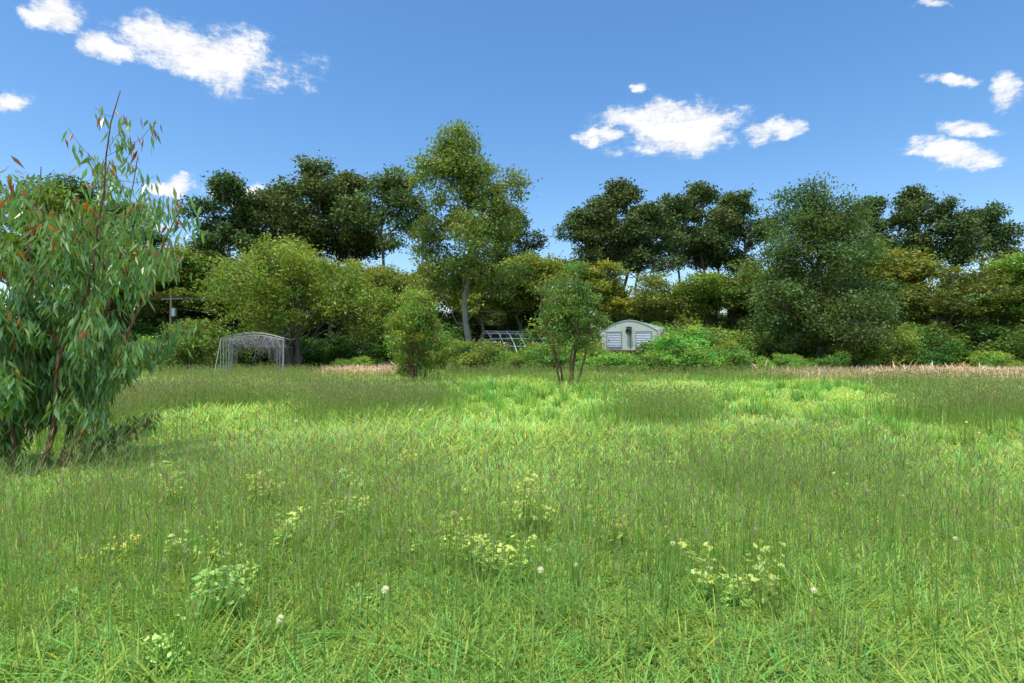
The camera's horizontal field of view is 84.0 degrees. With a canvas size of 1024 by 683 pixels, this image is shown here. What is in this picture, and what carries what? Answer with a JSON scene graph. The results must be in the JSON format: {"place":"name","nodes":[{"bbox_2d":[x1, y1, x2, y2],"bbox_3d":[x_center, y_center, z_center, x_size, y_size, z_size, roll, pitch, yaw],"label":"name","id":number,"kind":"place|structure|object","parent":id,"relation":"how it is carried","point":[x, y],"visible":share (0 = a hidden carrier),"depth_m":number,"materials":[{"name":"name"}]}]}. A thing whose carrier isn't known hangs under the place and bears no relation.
{"place":"outdoors","nodes":[
{"label":"outdoors","id":0,"kind":"place"},
{"bbox_2d":[0,0,1023,350],"label":"sky","id":1,"kind":"structure","parent":0,"point":[879,96],"materials":[{"name":"blue"}]},
{"bbox_2d":[0,359,1023,682],"bbox_3d":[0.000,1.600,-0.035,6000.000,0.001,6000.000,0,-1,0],"label":"ground","id":2,"kind":"structure","parent":0,"point":[419,590],"depth_m":4.19,"materials":[{"name":"green plant"}]},
{"bbox_2d":[2,170,125,285],"bbox_3d":[-49.135,-7.635,61.809,11.811,21.289,8.846,0,-1,11],"label":"pine wood","id":3,"kind":"object","parent":2,"relation":"on","point":[74,185],"visible":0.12,"depth_m":61.47,"materials":[{"name":"green plant"}]},
{"bbox_2d":[0,170,147,369],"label":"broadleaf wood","id":4,"kind":"object","parent":2,"relation":"on","point":[15,240],"visible":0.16,"depth_m":49.58,"materials":[{"name":"green plant"}]},
{"bbox_2d":[43,203,153,318],"bbox_3d":[-42.354,-5.566,58.160,10.227,16.974,13.328,1,-1,-30],"label":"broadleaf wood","id":5,"kind":"object","parent":2,"relation":"on","point":[133,252],"visible":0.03,"depth_m":57.43,"materials":[{"name":"green plant"}]},
{"bbox_2d":[0,91,203,472],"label":"tree","id":6,"kind":"object","parent":2,"relation":"on","point":[78,375],"visible":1,"depth_m":7.54,"materials":[{"name":"green plant"}]},
{"bbox_2d":[84,257,182,324],"bbox_3d":[-41.758,-3.471,61.967,7.387,12.934,11.084,0,-1,18],"label":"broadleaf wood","id":7,"kind":"object","parent":2,"relation":"on","point":[153,302],"visible":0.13,"depth_m":61.98,"materials":[{"name":"green plant"}]},
{"bbox_2d":[109,317,157,346],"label":"bush","id":8,"kind":"object","parent":2,"relation":"on","point":[137,333],"visible":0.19,"depth_m":59.26,"materials":[{"name":"green plant"}]},
{"bbox_2d":[82,313,198,339],"bbox_3d":[-40.219,-0.211,62.041,12.836,6.557,10.447,-1,-1,22],"label":"bush","id":9,"kind":"object","parent":2,"relation":"on","point":[153,328],"visible":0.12,"depth_m":62.10,"materials":[{"name":"green plant"}]},
{"bbox_2d":[106,198,178,258],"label":"pine wood","id":10,"kind":"object","parent":2,"relation":"on","point":[158,240],"visible":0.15,"depth_m":71.04,"materials":[{"name":"green plant"}]},
{"bbox_2d":[137,304,219,338],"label":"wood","id":11,"kind":"object","parent":2,"relation":"on","point":[193,315],"visible":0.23,"depth_m":66.63,"materials":[{"name":"green plant"}]},
{"bbox_2d":[152,245,213,322],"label":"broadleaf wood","id":12,"kind":"object","parent":2,"relation":"on","point":[175,290],"visible":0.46,"depth_m":64.96,"materials":[{"name":"green plant"}]},
{"bbox_2d":[148,236,235,286],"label":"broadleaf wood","id":13,"kind":"object","parent":2,"relation":"on","point":[214,255],"visible":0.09,"depth_m":74.31,"materials":[{"name":"green plant"}]},
{"bbox_2d":[146,316,249,373],"bbox_3d":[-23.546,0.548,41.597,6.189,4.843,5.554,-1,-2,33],"label":"bush","id":14,"kind":"object","parent":2,"relation":"on","point":[197,345],"visible":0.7,"depth_m":41.29,"materials":[{"name":"green plant"}]},
{"bbox_2d":[176,167,266,264],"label":"pine wood","id":15,"kind":"object","parent":2,"relation":"on","point":[227,189],"visible":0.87,"depth_m":75.47,"materials":[{"name":"green plant"}]},
{"bbox_2d":[186,269,264,366],"bbox_3d":[-31.706,-2.783,65.346,12.744,11.785,10.742,0,-1,13],"label":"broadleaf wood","id":16,"kind":"object","parent":2,"relation":"on","point":[210,306],"visible":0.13,"depth_m":63.86,"materials":[{"name":"green plant"}]},
{"bbox_2d":[195,335,262,368],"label":"bush","id":17,"kind":"object","parent":2,"relation":"on","point":[243,359],"visible":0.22,"depth_m":58.11,"materials":[{"name":"green plant"}]},
{"bbox_2d":[195,186,301,364],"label":"pine wood","id":18,"kind":"object","parent":2,"relation":"on","point":[262,222],"visible":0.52,"depth_m":78.53,"materials":[{"name":"green plant"}]},
{"bbox_2d":[213,332,290,376],"bbox_3d":[-18.226,1.015,40.765,5.152,3.170,25.731,1,-1,-24],"label":"vine trellis","id":19,"kind":"object","parent":2,"relation":"on","point":[272,343],"visible":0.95,"depth_m":38.00,"materials":[{"name":"metal"}]},
{"bbox_2d":[233,331,284,366],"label":"bush","id":20,"kind":"object","parent":2,"relation":"on","point":[265,359],"visible":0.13,"depth_m":65.55,"materials":[{"name":"green plant"}]},
{"bbox_2d":[202,237,337,361],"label":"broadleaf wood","id":21,"kind":"object","parent":2,"relation":"on","point":[306,247],"visible":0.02,"depth_m":68.33,"materials":[{"name":"green plant"}]},
{"bbox_2d":[254,324,328,368],"bbox_3d":[-22.185,0.474,58.109,8.206,5.092,6.881,1,-1,-23],"label":"bush","id":22,"kind":"object","parent":2,"relation":"on","point":[307,356],"visible":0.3,"depth_m":57.72,"materials":[{"name":"green plant"}]},
{"bbox_2d":[187,229,400,370],"bbox_3d":[-18.228,-3.386,51.118,18.264,12.422,17.692,0,-1,-17],"label":"tree","id":23,"kind":"object","parent":2,"relation":"on","point":[277,288],"visible":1,"depth_m":48.04,"materials":[{"name":"green plant"}]},
{"bbox_2d":[270,337,339,368],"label":"bush","id":24,"kind":"object","parent":2,"relation":"on","point":[319,361],"visible":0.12,"depth_m":60.44,"materials":[{"name":"green plant"}]},
{"bbox_2d":[261,150,356,340],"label":"pine wood","id":25,"kind":"object","parent":2,"relation":"on","point":[312,224],"visible":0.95,"depth_m":77.45,"materials":[{"name":"green plant"}]},
{"bbox_2d":[307,311,352,340],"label":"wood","id":26,"kind":"object","parent":2,"relation":"on","point":[324,327],"visible":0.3,"depth_m":80.80,"materials":[{"name":"green plant"}]},
{"bbox_2d":[296,191,365,326],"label":"pine wood","id":27,"kind":"object","parent":2,"relation":"on","point":[340,259],"visible":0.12,"depth_m":86.02,"materials":[{"name":"green plant"}]},
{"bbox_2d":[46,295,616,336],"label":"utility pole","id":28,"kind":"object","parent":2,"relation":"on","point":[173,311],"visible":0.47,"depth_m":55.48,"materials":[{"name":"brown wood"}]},
{"bbox_2d":[299,256,368,345],"bbox_3d":[-21.185,-3.293,65.995,10.853,12.842,10.788,0,-1,-6],"label":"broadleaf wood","id":29,"kind":"object","parent":2,"relation":"on","point":[356,263],"depth_m":64.94,"materials":[{"name":"green plant"}]},
{"bbox_2d":[316,329,388,365],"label":"bush","id":30,"kind":"object","parent":2,"relation":"on","point":[347,348],"visible":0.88,"depth_m":58.45,"materials":[{"name":"green plant"}]},
{"bbox_2d":[349,356,374,367],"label":"bush","id":31,"kind":"object","parent":2,"relation":"on","point":[361,360],"visible":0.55,"depth_m":47.26,"materials":[{"name":"green plant"}]},
{"bbox_2d":[319,168,412,336],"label":"tree","id":32,"kind":"object","parent":2,"relation":"on","point":[362,241],"visible":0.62,"depth_m":81.11,"materials":[{"name":"green plant"}]},
{"bbox_2d":[325,259,424,358],"bbox_3d":[-15.366,-3.208,64.146,10.714,12.572,13.243,-1,-1,33],"label":"tree","id":33,"kind":"object","parent":2,"relation":"on","point":[379,275],"visible":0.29,"depth_m":63.23,"materials":[{"name":"green plant"}]},
{"bbox_2d":[357,327,408,364],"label":"bush","id":34,"kind":"object","parent":2,"relation":"on","point":[391,354],"visible":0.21,"depth_m":62.71,"materials":[{"name":"green plant"}]},
{"bbox_2d":[328,162,441,318],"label":"tree","id":35,"kind":"object","parent":2,"relation":"on","point":[392,192],"visible":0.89,"depth_m":74.16,"materials":[{"name":"green plant"}]},
{"bbox_2d":[365,254,463,335],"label":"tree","id":36,"kind":"object","parent":2,"relation":"on","point":[439,299],"visible":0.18,"depth_m":67.27,"materials":[{"name":"green plant"}]},
{"bbox_2d":[375,284,459,381],"bbox_3d":[-5.076,-0.410,29.675,4.159,5.357,4.310,-1,-2,33],"label":"young tree","id":37,"kind":"object","parent":2,"relation":"on","point":[417,315],"visible":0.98,"depth_m":29.24,"materials":[{"name":"green plant"}]},
{"bbox_2d":[378,306,464,367],"bbox_3d":[-9.412,-0.321,62.366,10.831,6.798,13.308,-1,-1,28],"label":"bush","id":38,"kind":"object","parent":2,"relation":"on","point":[451,330],"visible":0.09,"depth_m":61.36,"materials":[{"name":"green plant"}]},
{"bbox_2d":[433,309,462,335],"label":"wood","id":39,"kind":"object","parent":2,"relation":"on","point":[450,320],"visible":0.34,"depth_m":68.31,"materials":[{"name":"green plant"}]},
{"bbox_2d":[52,449,878,669],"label":"leafy weeds","id":40,"kind":"object","parent":2,"relation":"on","point":[218,586],"visible":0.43,"depth_m":3.78,"materials":[{"name":"green plant"}]},
{"bbox_2d":[396,118,543,350],"bbox_3d":[-3.697,-8.400,49.745,12.898,22.288,12.314,0,-1,0],"label":"tall tree","id":41,"kind":"object","parent":2,"relation":"on","point":[459,160],"visible":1,"depth_m":48.86,"materials":[{"name":"green plant"}]},
{"bbox_2d":[449,307,504,340],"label":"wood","id":42,"kind":"object","parent":2,"relation":"on","point":[473,320],"visible":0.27,"depth_m":80.85,"materials":[{"name":"green plant"}]},
{"bbox_2d":[446,337,511,372],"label":"thicket","id":43,"kind":"object","parent":2,"relation":"on","point":[473,355],"visible":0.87,"depth_m":42.04,"materials":[{"name":"green plant"}]},
{"bbox_2d":[447,263,516,342],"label":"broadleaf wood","id":44,"kind":"object","parent":2,"relation":"on","point":[484,306],"visible":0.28,"depth_m":63.64,"materials":[{"name":"green plant"}]},
{"bbox_2d":[39,409,980,666],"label":"dandelion clocks","id":45,"kind":"object","parent":2,"relation":"on","point":[541,570],"visible":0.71,"depth_m":3.18,"materials":[{"name":"white plant"}]},
{"bbox_2d":[484,301,538,332],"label":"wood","id":46,"kind":"object","parent":2,"relation":"on","point":[508,323],"visible":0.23,"depth_m":70.42,"materials":[{"name":"green plant"}]},
{"bbox_2d":[496,352,526,373],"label":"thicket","id":47,"kind":"object","parent":2,"relation":"on","point":[514,359],"visible":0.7,"depth_m":40.63,"materials":[{"name":"green plant"}]},
{"bbox_2d":[485,203,549,350],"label":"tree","id":48,"kind":"object","parent":2,"relation":"on","point":[539,243],"visible":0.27,"depth_m":77.33,"materials":[{"name":"green plant"}]},
{"bbox_2d":[487,253,562,348],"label":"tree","id":49,"kind":"object","parent":2,"relation":"on","point":[516,303],"visible":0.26,"depth_m":64.39,"materials":[{"name":"green plant"}]},
{"bbox_2d":[477,331,597,351],"bbox_3d":[4.631,0.932,52.302,15.083,3.643,6.085,1,-1,-22],"label":"hoop frame","id":50,"kind":"object","parent":2,"relation":"on","point":[510,337],"visible":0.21,"depth_m":49.72,"materials":[{"name":"metal"}]},
{"bbox_2d":[515,341,573,371],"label":"thicket","id":51,"kind":"object","parent":2,"relation":"on","point":[547,361],"visible":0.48,"depth_m":40.08,"materials":[{"name":"green plant"}]},
{"bbox_2d":[499,311,600,349],"bbox_3d":[3.966,-0.036,51.435,10.387,5.714,8.453,0,-1,-20],"label":"thicket","id":52,"kind":"object","parent":2,"relation":"on","point":[534,331],"visible":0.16,"depth_m":49.74,"materials":[{"name":"green plant"}]},
{"bbox_2d":[506,248,603,336],"bbox_3d":[4.396,-3.779,63.394,11.997,13.690,12.049,-1,-2,40],"label":"tree","id":53,"kind":"object","parent":2,"relation":"on","point":[556,268],"visible":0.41,"depth_m":61.64,"materials":[{"name":"green plant"}]},
{"bbox_2d":[525,257,616,385],"bbox_3d":[2.465,-0.752,25.436,4.040,5.880,3.377,-1,-2,36],"label":"young tree","id":54,"kind":"object","parent":2,"relation":"on","point":[558,313],"visible":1,"depth_m":25.00,"materials":[{"name":"green plant"}]},
{"bbox_2d":[551,205,614,273],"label":"pine wood","id":55,"kind":"object","parent":2,"relation":"on","point":[577,225],"visible":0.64,"depth_m":71.04,"materials":[{"name":"green plant"}]},
{"bbox_2d":[562,195,627,328],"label":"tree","id":56,"kind":"object","parent":2,"relation":"on","point":[575,249],"visible":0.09,"depth_m":83.35,"materials":[{"name":"green plant"}]},
{"bbox_2d":[550,257,645,338],"bbox_3d":[9.545,-3.065,62.164,10.747,12.128,6.989,0,-1,-10],"label":"tree","id":57,"kind":"object","parent":2,"relation":"on","point":[610,287],"visible":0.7,"depth_m":61.18,"materials":[{"name":"green plant"}]},
{"bbox_2d":[576,341,620,372],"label":"bush","id":58,"kind":"object","parent":2,"relation":"on","point":[603,355],"visible":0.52,"depth_m":37.51,"materials":[{"name":"green plant"}]},
{"bbox_2d":[571,177,669,320],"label":"tree","id":59,"kind":"object","parent":2,"relation":"on","point":[623,196],"visible":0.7,"depth_m":71.99,"materials":[{"name":"green plant"}]},
{"bbox_2d":[617,356,652,373],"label":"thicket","id":60,"kind":"object","parent":2,"relation":"on","point":[636,363],"visible":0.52,"depth_m":36.78,"materials":[{"name":"green plant"}]},
{"bbox_2d":[600,320,674,355],"bbox_3d":[11.815,0.601,49.718,4.400,4.191,15.349,-1,-1,24],"label":"greenhouse","id":61,"kind":"object","parent":2,"relation":"on","point":[623,336],"visible":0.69,"depth_m":43.05,"materials":[{"name":"metal"}]},
{"bbox_2d":[620,353,667,373],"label":"bush","id":62,"kind":"object","parent":2,"relation":"on","point":[652,359],"visible":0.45,"depth_m":36.93,"materials":[{"name":"green plant"}]},
{"bbox_2d":[603,202,692,318],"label":"tree","id":63,"kind":"object","parent":2,"relation":"on","point":[631,259],"visible":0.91,"depth_m":69.43,"materials":[{"name":"green plant"}]},
{"bbox_2d":[640,345,681,374],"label":"bush","id":64,"kind":"object","parent":2,"relation":"on","point":[669,357],"visible":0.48,"depth_m":38.01,"materials":[{"name":"green plant"}]},
{"bbox_2d":[621,269,701,329],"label":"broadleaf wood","id":65,"kind":"object","parent":2,"relation":"on","point":[660,305],"visible":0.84,"depth_m":59.71,"materials":[{"name":"green plant"}]},
{"bbox_2d":[646,331,702,369],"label":"bush","id":66,"kind":"object","parent":2,"relation":"on","point":[666,341],"visible":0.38,"depth_m":38.69,"materials":[{"name":"green plant"}]},
{"bbox_2d":[642,190,717,322],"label":"tree","id":67,"kind":"object","parent":2,"relation":"on","point":[678,207],"visible":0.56,"depth_m":73.34,"materials":[{"name":"green plant"}]},
{"bbox_2d":[660,346,719,375],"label":"bush","id":68,"kind":"object","parent":2,"relation":"on","point":[690,358],"visible":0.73,"depth_m":37.36,"materials":[{"name":"green plant"}]},
{"bbox_2d":[662,321,717,370],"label":"bush","id":69,"kind":"object","parent":2,"relation":"on","point":[698,341],"visible":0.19,"depth_m":42.10,"materials":[{"name":"green plant"}]},
{"bbox_2d":[665,313,714,331],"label":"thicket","id":70,"kind":"object","parent":2,"relation":"on","point":[680,326],"visible":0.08,"depth_m":53.30,"materials":[{"name":"green plant"}]},
{"bbox_2d":[657,323,743,357],"bbox_3d":[13.574,0.559,42.109,7.099,4.062,5.777,-1,-2,35],"label":"thicket","id":71,"kind":"object","parent":2,"relation":"on","point":[715,338],"visible":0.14,"depth_m":42.06,"materials":[{"name":"green plant"}]},
{"bbox_2d":[664,180,746,324],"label":"pine wood","id":72,"kind":"object","parent":2,"relation":"on","point":[706,196],"visible":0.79,"depth_m":76.78,"materials":[{"name":"green plant"}]},
{"bbox_2d":[668,269,745,328],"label":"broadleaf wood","id":73,"kind":"object","parent":2,"relation":"on","point":[709,284],"visible":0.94,"depth_m":58.34,"materials":[{"name":"green plant"}]},
{"bbox_2d":[688,341,747,372],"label":"bush","id":74,"kind":"object","parent":2,"relation":"on","point":[718,359],"visible":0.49,"depth_m":38.29,"materials":[{"name":"green plant"}]},
{"bbox_2d":[685,325,762,357],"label":"thicket","id":75,"kind":"object","parent":2,"relation":"on","point":[743,343],"visible":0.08,"depth_m":45.97,"materials":[{"name":"green plant"}]},
{"bbox_2d":[690,204,759,325],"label":"pine wood","id":76,"kind":"object","parent":2,"relation":"on","point":[719,264],"visible":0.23,"depth_m":84.21,"materials":[{"name":"green plant"}]},
{"bbox_2d":[709,338,754,371],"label":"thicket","id":77,"kind":"object","parent":2,"relation":"on","point":[738,352],"visible":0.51,"depth_m":38.74,"materials":[{"name":"green plant"}]},
{"bbox_2d":[701,253,778,338],"bbox_3d":[25.329,-3.026,61.871,10.230,12.122,12.412,0,-1,11],"label":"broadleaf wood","id":78,"kind":"object","parent":2,"relation":"on","point":[734,310],"visible":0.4,"depth_m":59.94,"materials":[{"name":"green plant"}]},
{"bbox_2d":[702,183,785,328],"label":"pine wood","id":79,"kind":"object","parent":2,"relation":"on","point":[740,200],"visible":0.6,"depth_m":79.27,"materials":[{"name":"green plant"}]},
{"bbox_2d":[711,323,793,361],"bbox_3d":[21.106,0.551,51.408,8.183,4.502,6.659,0,-1,8],"label":"thicket","id":80,"kind":"object","parent":2,"relation":"on","point":[758,340],"visible":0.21,"depth_m":50.52,"materials":[{"name":"green plant"}]},
{"bbox_2d":[726,265,785,333],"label":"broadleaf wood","id":81,"kind":"object","parent":2,"relation":"on","point":[762,273],"visible":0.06,"depth_m":59.26,"materials":[{"name":"green plant"}]},
{"bbox_2d":[772,352,816,371],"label":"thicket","id":82,"kind":"object","parent":2,"relation":"on","point":[785,359],"visible":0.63,"depth_m":38.63,"materials":[{"name":"green plant"}]},
{"bbox_2d":[729,171,913,359],"bbox_3d":[24.787,-5.495,46.225,12.898,16.320,15.418,-1,-2,36],"label":"oak tree","id":83,"kind":"object","parent":2,"relation":"on","point":[821,313],"visible":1,"depth_m":44.16,"materials":[{"name":"green plant"}]},
{"bbox_2d":[812,349,852,369],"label":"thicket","id":84,"kind":"object","parent":2,"relation":"on","point":[832,360],"visible":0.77,"depth_m":40.01,"materials":[{"name":"green plant"}]},
{"bbox_2d":[811,333,885,370],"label":"thicket","id":85,"kind":"object","parent":2,"relation":"on","point":[854,360],"visible":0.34,"depth_m":43.78,"materials":[{"name":"green plant"}]},
{"bbox_2d":[800,236,944,327],"bbox_3d":[37.662,-4.502,60.631,14.961,15.029,13.762,1,-1,-28],"label":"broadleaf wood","id":86,"kind":"object","parent":2,"relation":"on","point":[871,273],"visible":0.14,"depth_m":56.96,"materials":[{"name":"green plant"}]},
{"bbox_2d":[852,192,908,326],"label":"pine wood","id":87,"kind":"object","parent":2,"relation":"on","point":[880,201],"visible":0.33,"depth_m":74.90,"materials":[{"name":"green plant"}]},
{"bbox_2d":[852,326,928,369],"bbox_3d":[29.243,0.593,44.512,7.171,4.102,5.836,1,-2,-37],"label":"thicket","id":88,"kind":"object","parent":2,"relation":"on","point":[911,344],"visible":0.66,"depth_m":43.44,"materials":[{"name":"green plant"}]},
{"bbox_2d":[878,340,943,367],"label":"thicket","id":89,"kind":"object","parent":2,"relation":"on","point":[921,359],"visible":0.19,"depth_m":45.56,"materials":[{"name":"green plant"}]},
{"bbox_2d":[862,246,966,323],"bbox_3d":[38.214,-3.415,56.074,6.611,12.559,10.360,2,-2,-53],"label":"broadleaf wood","id":90,"kind":"object","parent":2,"relation":"on","point":[918,274],"visible":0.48,"depth_m":54.71,"materials":[{"name":"green plant"}]},
{"bbox_2d":[889,309,944,331],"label":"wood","id":91,"kind":"object","parent":2,"relation":"on","point":[912,317],"visible":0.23,"depth_m":64.44,"materials":[{"name":"green plant"}]},
{"bbox_2d":[872,324,969,367],"bbox_3d":[33.740,0.448,48.503,8.328,4.582,6.778,-1,-2,39],"label":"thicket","id":92,"kind":"object","parent":2,"relation":"on","point":[937,339],"visible":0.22,"depth_m":46.87,"materials":[{"name":"green plant"}]},
{"bbox_2d":[877,183,971,311],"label":"pine wood","id":93,"kind":"object","parent":2,"relation":"on","point":[911,204],"visible":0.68,"depth_m":69.52,"materials":[{"name":"green plant"}]},
{"bbox_2d":[921,332,972,366],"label":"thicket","id":94,"kind":"object","parent":2,"relation":"on","point":[952,339],"visible":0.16,"depth_m":47.60,"materials":[{"name":"green plant"}]},
{"bbox_2d":[900,193,995,326],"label":"pine wood","id":95,"kind":"object","parent":2,"relation":"on","point":[966,225],"visible":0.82,"depth_m":66.22,"materials":[{"name":"green plant"}]},
{"bbox_2d":[890,263,1023,343],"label":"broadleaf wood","id":96,"kind":"object","parent":2,"relation":"on","point":[947,303],"visible":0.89,"depth_m":50.83,"materials":[{"name":"green plant"}]},
{"bbox_2d":[939,339,989,367],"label":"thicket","id":97,"kind":"object","parent":2,"relation":"on","point":[972,346],"visible":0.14,"depth_m":48.43,"materials":[{"name":"green plant"}]},
{"bbox_2d":[933,246,1023,343],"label":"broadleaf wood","id":98,"kind":"object","parent":2,"relation":"on","point":[989,258],"visible":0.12,"depth_m":53.81,"materials":[{"name":"green plant"}]},
{"bbox_2d":[940,199,1023,322],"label":"pine wood","id":99,"kind":"object","parent":2,"relation":"on","point":[1001,234],"visible":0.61,"depth_m":68.94,"materials":[{"name":"green plant"}]},
{"bbox_2d":[966,350,1001,367],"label":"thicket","id":100,"kind":"object","parent":2,"relation":"on","point":[990,362],"visible":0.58,"depth_m":45.10,"materials":[{"name":"green plant"}]},
{"bbox_2d":[951,318,1023,361],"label":"thicket","id":101,"kind":"object","parent":2,"relation":"on","point":[1007,341],"visible":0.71,"depth_m":47.49,"materials":[{"name":"green plant"}]},
{"bbox_2d":[973,350,1022,367],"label":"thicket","id":102,"kind":"object","parent":2,"relation":"on","point":[995,355],"visible":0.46,"depth_m":44.54,"materials":[{"name":"green plant"}]},
{"bbox_2d":[976,249,1023,329],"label":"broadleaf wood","id":103,"kind":"object","parent":2,"relation":"on","point":[1016,266],"visible":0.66,"depth_m":49.47,"materials":[{"name":"green plant"}]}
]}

